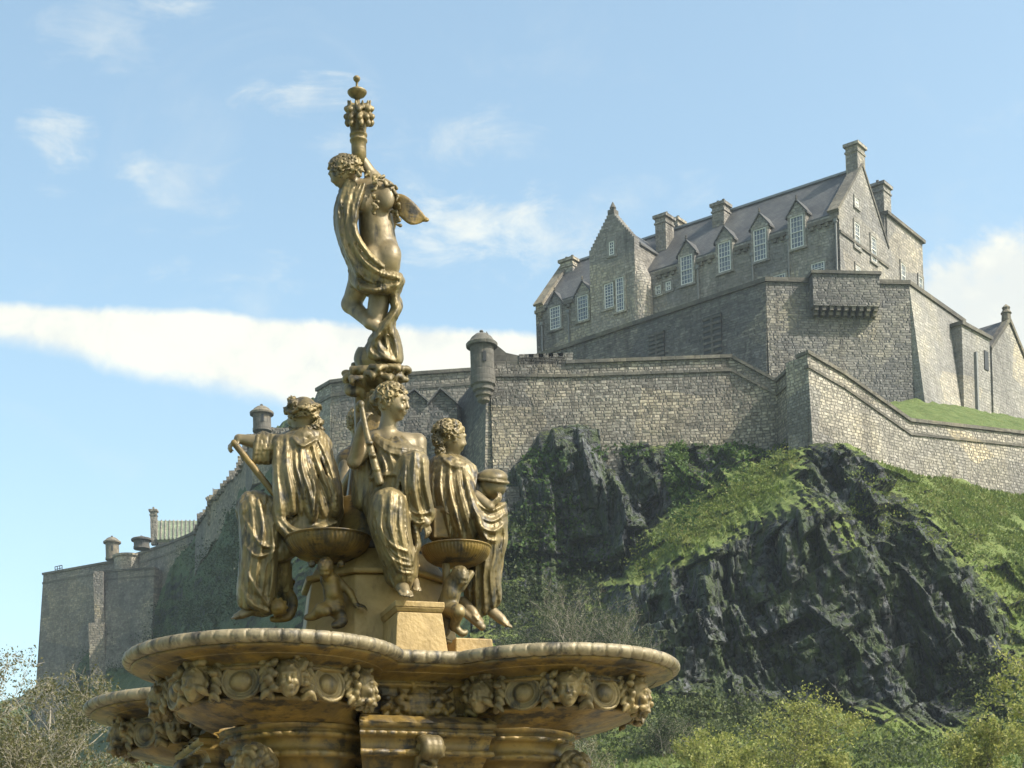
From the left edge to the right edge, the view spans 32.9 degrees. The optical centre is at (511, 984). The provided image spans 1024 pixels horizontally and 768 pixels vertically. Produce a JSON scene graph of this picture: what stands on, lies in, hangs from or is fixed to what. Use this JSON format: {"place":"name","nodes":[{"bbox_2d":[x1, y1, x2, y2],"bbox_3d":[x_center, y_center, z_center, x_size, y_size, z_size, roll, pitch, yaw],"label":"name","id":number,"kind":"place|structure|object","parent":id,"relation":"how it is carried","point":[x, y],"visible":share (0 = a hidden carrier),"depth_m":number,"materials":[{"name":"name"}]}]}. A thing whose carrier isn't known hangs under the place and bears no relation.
{"place":"outdoors","nodes":[
{"label":"outdoors","id":0,"kind":"place"},
{"bbox_2d":[103,536,120,561],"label":"bartizan","id":1,"kind":"object","parent":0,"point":[112,543],"visible":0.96,"depth_m":245.20,"materials":[{"name":"stone"}]},
{"bbox_2d":[0,386,469,767],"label":"hillside","id":2,"kind":"structure","parent":0,"point":[302,570],"depth_m":204.14,"materials":[{"name":"green plant"}]},
{"bbox_2d":[0,644,90,767],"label":"budding bush","id":3,"kind":"object","parent":2,"relation":"on","point":[5,655],"visible":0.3,"depth_m":29.76,"materials":[{"name":"green plant"}]},
{"bbox_2d":[0,645,125,767],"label":"budding bush","id":4,"kind":"object","parent":2,"relation":"on","point":[72,723],"visible":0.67,"depth_m":27.85,"materials":[{"name":"green plant"}]},
{"bbox_2d":[0,701,161,767],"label":"budding bush","id":5,"kind":"object","parent":2,"relation":"on","point":[7,740],"visible":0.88,"depth_m":24.82,"materials":[{"name":"green plant"}]},
{"bbox_2d":[32,532,193,742],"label":"bastion","id":6,"kind":"object","parent":2,"relation":"on","point":[67,611],"visible":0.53,"depth_m":254.26,"materials":[{"name":"stone"}]},
{"bbox_2d":[131,536,151,550],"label":"bartizan","id":7,"kind":"object","parent":6,"relation":"on","point":[141,543],"visible":1,"depth_m":231.19,"materials":[{"name":"stone"}]},
{"bbox_2d":[88,567,161,686],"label":"spur wall","id":8,"kind":"structure","parent":2,"relation":"on","point":[122,597],"depth_m":238.48,"materials":[{"name":"stone"}]},
{"bbox_2d":[112,552,139,569],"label":"round gun platform","id":9,"kind":"structure","parent":2,"relation":"on","point":[125,560],"depth_m":243.16,"materials":[{"name":"grey stone"}]},
{"bbox_2d":[148,507,196,545],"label":"house","id":10,"kind":"structure","parent":2,"relation":"on","point":[162,532],"depth_m":241.42,"materials":[{"name":"stone"}]},
{"bbox_2d":[193,427,288,575],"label":"ridge wall","id":11,"kind":"structure","parent":2,"relation":"on","point":[240,476],"depth_m":198.67,"materials":[{"name":"grey stone"}]},
{"bbox_2d":[205,489,215,525],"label":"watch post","id":12,"kind":"object","parent":11,"relation":"on","point":[208,513],"visible":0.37,"depth_m":204.35,"materials":[{"name":"grey stone"}]},
{"bbox_2d":[250,404,273,433],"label":"bartizan","id":13,"kind":"object","parent":11,"relation":"on","point":[261,414],"visible":0.95,"depth_m":171.24,"materials":[{"name":"stone"}]},
{"bbox_2d":[314,367,470,459],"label":"battery wall","id":14,"kind":"structure","parent":2,"relation":"on","point":[334,400],"depth_m":157.41,"materials":[{"name":"stone"}]},
{"bbox_2d":[398,388,430,458],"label":"gabled store","id":15,"kind":"structure","parent":2,"relation":"on","point":[416,418],"depth_m":133.00,"materials":[{"name":"stone"}]},
{"bbox_2d":[427,387,461,455],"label":"gabled store","id":16,"kind":"structure","parent":2,"relation":"on","point":[442,403],"depth_m":129.00,"materials":[{"name":"stone"}]},
{"bbox_2d":[66,492,1023,767],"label":"scrub","id":17,"kind":"object","parent":2,"relation":"on","point":[696,702],"visible":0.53,"depth_m":102.19,"materials":[{"name":"green plant"}]},
{"bbox_2d":[83,347,679,767],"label":"fountain","id":18,"kind":"object","parent":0,"point":[365,667],"visible":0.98,"depth_m":10.90,"materials":[{"name":"brown metal"}]},
{"bbox_2d":[228,395,343,622],"bbox_3d":[-1.526,-3.224,11.692,0.772,1.592,0.564,-2,0,0],"label":"seated statue","id":19,"kind":"object","parent":18,"relation":"on","point":[305,489],"visible":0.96,"depth_m":11.53,"materials":[{"name":"brown metal"}]},
{"bbox_2d":[336,406,354,495],"bbox_3d":[-1.055,-3.541,12.503,0.480,1.256,0.742,-2,0,0],"label":"seated statue","id":20,"kind":"object","parent":18,"relation":"on","point":[341,462],"visible":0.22,"depth_m":12.34,"materials":[{"name":"brown metal"}]},
{"bbox_2d":[327,75,428,363],"bbox_3d":[-0.918,-5.263,11.961,0.692,2.072,0.405,-2,0,0],"label":"standing statue","id":21,"kind":"object","parent":18,"relation":"on","point":[373,204],"visible":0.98,"depth_m":11.88,"materials":[{"name":"brown metal"}]},
{"bbox_2d":[347,381,435,597],"bbox_3d":[-0.795,-3.252,11.394,0.541,1.574,0.717,-2,0,-11],"label":"seated statue","id":22,"kind":"object","parent":18,"relation":"on","point":[388,465],"visible":1,"depth_m":11.27,"materials":[{"name":"brown metal"}]},
{"bbox_2d":[428,418,511,630],"bbox_3d":[-0.300,-3.138,11.848,0.583,1.522,0.559,-2,0,0],"label":"seated statue","id":23,"kind":"object","parent":18,"relation":"on","point":[463,491],"visible":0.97,"depth_m":11.67,"materials":[{"name":"brown metal"}]},
{"bbox_2d":[0,0,1023,700],"label":"sky","id":24,"kind":"structure","parent":0,"point":[173,267],"materials":[{"name":"blue"}]},
{"bbox_2d":[504,439,772,581],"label":"ivy","id":25,"kind":"object","parent":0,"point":[679,456],"visible":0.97,"depth_m":119.50,"materials":[{"name":"green plant"}]},
{"bbox_2d":[533,140,925,352],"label":"castle house","id":26,"kind":"structure","parent":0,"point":[622,273],"depth_m":158.93,"materials":[{"name":"stone"}]},
{"bbox_2d":[547,302,563,333],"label":"window","id":27,"kind":"structure","parent":26,"relation":"in","point":[555,312],"depth_m":167.76,"materials":[{"name":"grey glass"}]},
{"bbox_2d":[575,291,590,324],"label":"window","id":28,"kind":"structure","parent":26,"relation":"in","point":[582,300],"depth_m":165.84,"materials":[{"name":"grey glass"}]},
{"bbox_2d":[653,281,663,297],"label":"window","id":29,"kind":"structure","parent":26,"relation":"in","point":[657,287],"depth_m":160.82,"materials":[{"name":"grey glass"}]},
{"bbox_2d":[663,277,673,293],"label":"window","id":30,"kind":"structure","parent":26,"relation":"in","point":[667,283],"depth_m":160.15,"materials":[{"name":"grey glass"}]},
{"bbox_2d":[678,250,695,288],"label":"window","id":31,"kind":"structure","parent":26,"relation":"in","point":[686,261],"depth_m":158.95,"materials":[{"name":"white paint"}]},
{"bbox_2d":[715,236,734,276],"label":"window","id":32,"kind":"structure","parent":26,"relation":"in","point":[724,247],"depth_m":156.56,"materials":[{"name":"white paint"}]},
{"bbox_2d":[751,223,769,264],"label":"window","id":33,"kind":"structure","parent":26,"relation":"in","point":[759,234],"depth_m":154.39,"materials":[{"name":"white paint"}]},
{"bbox_2d":[770,269,787,276],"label":"window","id":34,"kind":"structure","parent":26,"relation":"in","point":[784,273],"depth_m":153.23,"materials":[{"name":"white paint"}]},
{"bbox_2d":[787,210,807,252],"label":"window","id":35,"kind":"structure","parent":26,"relation":"in","point":[796,221],"depth_m":152.22,"materials":[{"name":"white paint"}]},
{"bbox_2d":[809,257,826,271],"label":"window","id":36,"kind":"structure","parent":26,"relation":"in","point":[819,264],"depth_m":151.08,"materials":[{"name":"white paint"}]},
{"bbox_2d":[853,194,860,211],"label":"window","id":37,"kind":"structure","parent":26,"relation":"in","point":[856,200],"depth_m":152.65,"materials":[{"name":"white paint"}]},
{"bbox_2d":[853,218,862,252],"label":"window","id":38,"kind":"structure","parent":26,"relation":"in","point":[856,224],"depth_m":152.67,"materials":[{"name":"white paint"}]},
{"bbox_2d":[854,261,861,270],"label":"window","id":39,"kind":"structure","parent":26,"relation":"in","point":[857,267],"depth_m":152.45,"materials":[{"name":"white paint"}]},
{"bbox_2d":[869,232,878,266],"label":"window","id":40,"kind":"structure","parent":26,"relation":"in","point":[873,239],"depth_m":155.42,"materials":[{"name":"white paint"}]},
{"bbox_2d":[470,423,1023,767],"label":"crag","id":41,"kind":"structure","parent":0,"point":[793,590],"depth_m":107.11,"materials":[{"name":"grey stone"}]},
{"bbox_2d":[490,624,527,645],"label":"bare bush","id":42,"kind":"object","parent":41,"relation":"on","point":[519,641],"visible":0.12,"depth_m":103.56,"materials":[{"name":"brown plant"}]},
{"bbox_2d":[512,597,600,642],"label":"bare bush","id":43,"kind":"object","parent":41,"relation":"on","point":[544,628],"visible":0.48,"depth_m":102.35,"materials":[{"name":"brown plant"}]},
{"bbox_2d":[524,573,644,643],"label":"bare bush","id":44,"kind":"object","parent":41,"relation":"on","point":[583,631],"visible":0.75,"depth_m":100.57,"materials":[{"name":"brown plant"}]},
{"bbox_2d":[574,737,615,767],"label":"bare tree","id":45,"kind":"object","parent":41,"relation":"on","point":[592,744],"visible":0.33,"depth_m":72.35,"materials":[{"name":"plant"}]},
{"bbox_2d":[575,736,633,767],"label":"bare tree","id":46,"kind":"object","parent":41,"relation":"on","point":[603,761],"visible":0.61,"depth_m":76.20,"materials":[{"name":"green plant"}]},
{"bbox_2d":[577,577,669,649],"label":"bare bush","id":47,"kind":"object","parent":41,"relation":"on","point":[630,638],"visible":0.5,"depth_m":100.10,"materials":[{"name":"brown plant"}]},
{"bbox_2d":[619,703,712,756],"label":"bare bush","id":48,"kind":"object","parent":41,"relation":"on","point":[670,728],"visible":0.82,"depth_m":91.99,"materials":[{"name":"green plant"}]},
{"bbox_2d":[670,722,768,767],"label":"spring tree","id":49,"kind":"object","parent":41,"relation":"on","point":[688,755],"visible":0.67,"depth_m":66.61,"materials":[{"name":"green plant"}]},
{"bbox_2d":[691,726,781,767],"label":"spring tree","id":50,"kind":"object","parent":41,"relation":"on","point":[733,757],"visible":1,"depth_m":61.62,"materials":[{"name":"green plant"}]},
{"bbox_2d":[458,331,1023,509],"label":"wall","id":51,"kind":"structure","parent":41,"relation":"on","point":[803,399],"depth_m":124.31,"materials":[{"name":"stone"}]},
{"bbox_2d":[466,330,497,404],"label":"bartizan","id":52,"kind":"object","parent":51,"relation":"attached to","point":[481,346],"visible":1,"depth_m":122.92,"materials":[{"name":"stone"}]},
{"bbox_2d":[483,351,485,360],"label":"slit window","id":53,"kind":"structure","parent":52,"relation":"in","point":[484,352],"depth_m":122.70,"materials":[{"name":"metal"}]},
{"bbox_2d":[536,270,965,405],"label":"castle bastion","id":54,"kind":"object","parent":41,"relation":"on","point":[889,340],"visible":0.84,"depth_m":138.86,"materials":[{"name":"stone"}]},
{"bbox_2d":[648,330,664,356],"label":"slit window","id":55,"kind":"structure","parent":54,"relation":"in","point":[656,340],"depth_m":144.26,"materials":[{"name":"metal"}]},
{"bbox_2d":[702,312,721,354],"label":"slit window","id":56,"kind":"structure","parent":54,"relation":"in","point":[712,324],"depth_m":140.68,"materials":[{"name":"metal"}]},
{"bbox_2d":[722,680,874,767],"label":"spring tree","id":57,"kind":"object","parent":41,"relation":"on","point":[804,750],"visible":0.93,"depth_m":70.03,"materials":[{"name":"green plant"}]},
{"bbox_2d":[577,447,1023,767],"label":"grass tufts","id":58,"kind":"object","parent":41,"relation":"on","point":[956,490],"visible":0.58,"depth_m":111.78,"materials":[{"name":"green plant"}]},
{"bbox_2d":[620,438,1023,579],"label":"weeds","id":59,"kind":"object","parent":41,"relation":"on","point":[866,514],"visible":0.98,"depth_m":113.34,"materials":[{"name":"green plant"}]},
{"bbox_2d":[799,748,859,767],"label":"spring tree","id":60,"kind":"object","parent":41,"relation":"on","point":[828,761],"visible":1,"depth_m":62.57,"materials":[{"name":"green plant"}]},
{"bbox_2d":[935,703,1023,767],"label":"spring tree","id":61,"kind":"object","parent":41,"relation":"on","point":[957,751],"visible":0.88,"depth_m":58.66,"materials":[{"name":"green plant"}]},
{"bbox_2d":[972,635,1023,767],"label":"spring tree","id":62,"kind":"object","parent":41,"relation":"on","point":[1019,748],"visible":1,"depth_m":55.48,"materials":[{"name":"green plant"}]},
{"bbox_2d":[890,398,1023,430],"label":"terrace","id":63,"kind":"structure","parent":0,"point":[916,408],"depth_m":136.13,"materials":[{"name":"green plant"}]},
{"bbox_2d":[950,320,992,413],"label":"gate tower","id":64,"kind":"structure","parent":63,"relation":"on","point":[971,345],"depth_m":145.83,"materials":[{"name":"grey stone"}]},
{"bbox_2d":[984,350,988,370],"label":"slit window","id":65,"kind":"structure","parent":64,"relation":"in","point":[986,356],"depth_m":147.54,"materials":[{"name":"metal"}]},
{"bbox_2d":[979,304,1023,418],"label":"gable house","id":66,"kind":"structure","parent":63,"relation":"on","point":[1007,368],"depth_m":152.45,"materials":[{"name":"grey stone"}]}
]}

